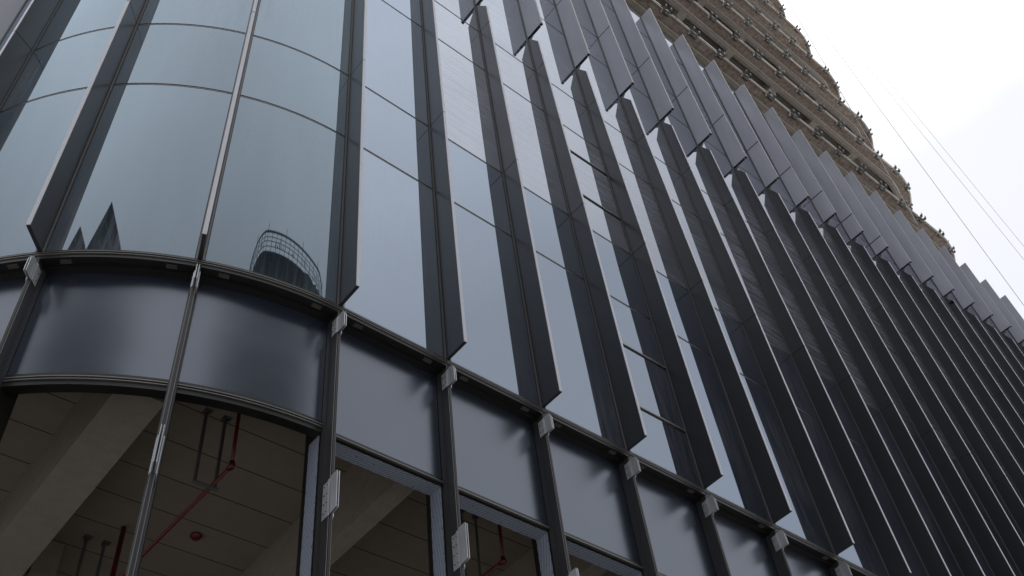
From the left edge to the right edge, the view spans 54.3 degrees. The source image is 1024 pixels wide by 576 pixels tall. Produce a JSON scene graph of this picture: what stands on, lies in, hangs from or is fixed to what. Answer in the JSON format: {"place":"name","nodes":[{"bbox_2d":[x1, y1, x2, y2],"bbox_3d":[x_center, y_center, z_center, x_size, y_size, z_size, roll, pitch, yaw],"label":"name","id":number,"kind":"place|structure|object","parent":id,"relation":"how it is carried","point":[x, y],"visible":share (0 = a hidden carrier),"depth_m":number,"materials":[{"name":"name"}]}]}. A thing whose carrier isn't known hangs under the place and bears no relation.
{"place":"outdoors","nodes":[
{"label":"outdoors","id":0,"kind":"place"},
{"bbox_2d":[0,0,1023,575],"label":"office building","id":1,"kind":"structure","parent":0,"point":[620,286],"depth_m":13.83,"materials":[{"name":"black glass"}]},
{"bbox_2d":[75,534,110,575],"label":"pipe hanger","id":2,"kind":"object","parent":1,"relation":"hanging from","point":[104,543],"visible":1,"depth_m":12.26,"materials":[{"name":"metal"}]},
{"bbox_2d":[110,526,125,575],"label":"sprinkler pipe","id":3,"kind":"object","parent":1,"relation":"attached to","point":[118,551],"visible":1,"depth_m":11.99,"materials":[{"name":"red metal"}]},
{"bbox_2d":[120,413,240,575],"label":"sprinkler pipe","id":4,"kind":"object","parent":1,"relation":"attached to","point":[230,466],"visible":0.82,"depth_m":10.63,"materials":[{"name":"red metal"}]},
{"bbox_2d":[190,531,201,540],"bbox_3d":[-3.964,3.123,12.518,0.150,0.065,0.150,30,-59,-28],"label":"fire alarm","id":5,"kind":"object","parent":1,"relation":"attached to","point":[195,536],"visible":1,"depth_m":12.49,"materials":[{"name":"red plastic"}]},
{"bbox_2d":[192,407,232,491],"bbox_3d":[-3.248,1.750,10.807,0.330,1.021,0.080,30,-59,-28],"label":"pipe hanger","id":6,"kind":"object","parent":1,"relation":"hanging from","point":[206,411],"visible":1,"depth_m":10.79,"materials":[{"name":"metal"}]},
{"bbox_2d":[460,509,481,575],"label":"pipe hanger","id":7,"kind":"object","parent":1,"relation":"hanging from","point":[474,517],"visible":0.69,"depth_m":12.54,"materials":[{"name":"metal"}]},
{"bbox_2d":[482,511,506,575],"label":"sprinkler pipe","id":8,"kind":"object","parent":1,"relation":"attached to","point":[502,561],"visible":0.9,"depth_m":11.98,"materials":[{"name":"red metal"}]},
{"bbox_2d":[800,1,1023,304],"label":"cable","id":9,"kind":"object","parent":1,"relation":"attached to","point":[919,163],"visible":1,"depth_m":56.08,"materials":[{"name":"grey metal"}]},
{"bbox_2d":[814,0,1021,256],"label":"cable","id":10,"kind":"object","parent":1,"relation":"attached to","point":[923,135],"visible":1,"depth_m":59.59,"materials":[{"name":"grey metal"}]},
{"bbox_2d":[787,0,916,222],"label":"cable","id":11,"kind":"object","parent":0,"point":[857,120],"visible":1,"depth_m":39.83,"materials":[{"name":"grey metal"}]},
{"bbox_2d":[779,0,1023,318],"label":"sky","id":12,"kind":"structure","parent":0,"point":[958,65],"materials":[{"name":"white"}]},
{"bbox_2d":[822,0,1022,244],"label":"cable","id":13,"kind":"object","parent":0,"point":[926,127],"visible":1,"depth_m":60.64,"materials":[{"name":"grey metal"}]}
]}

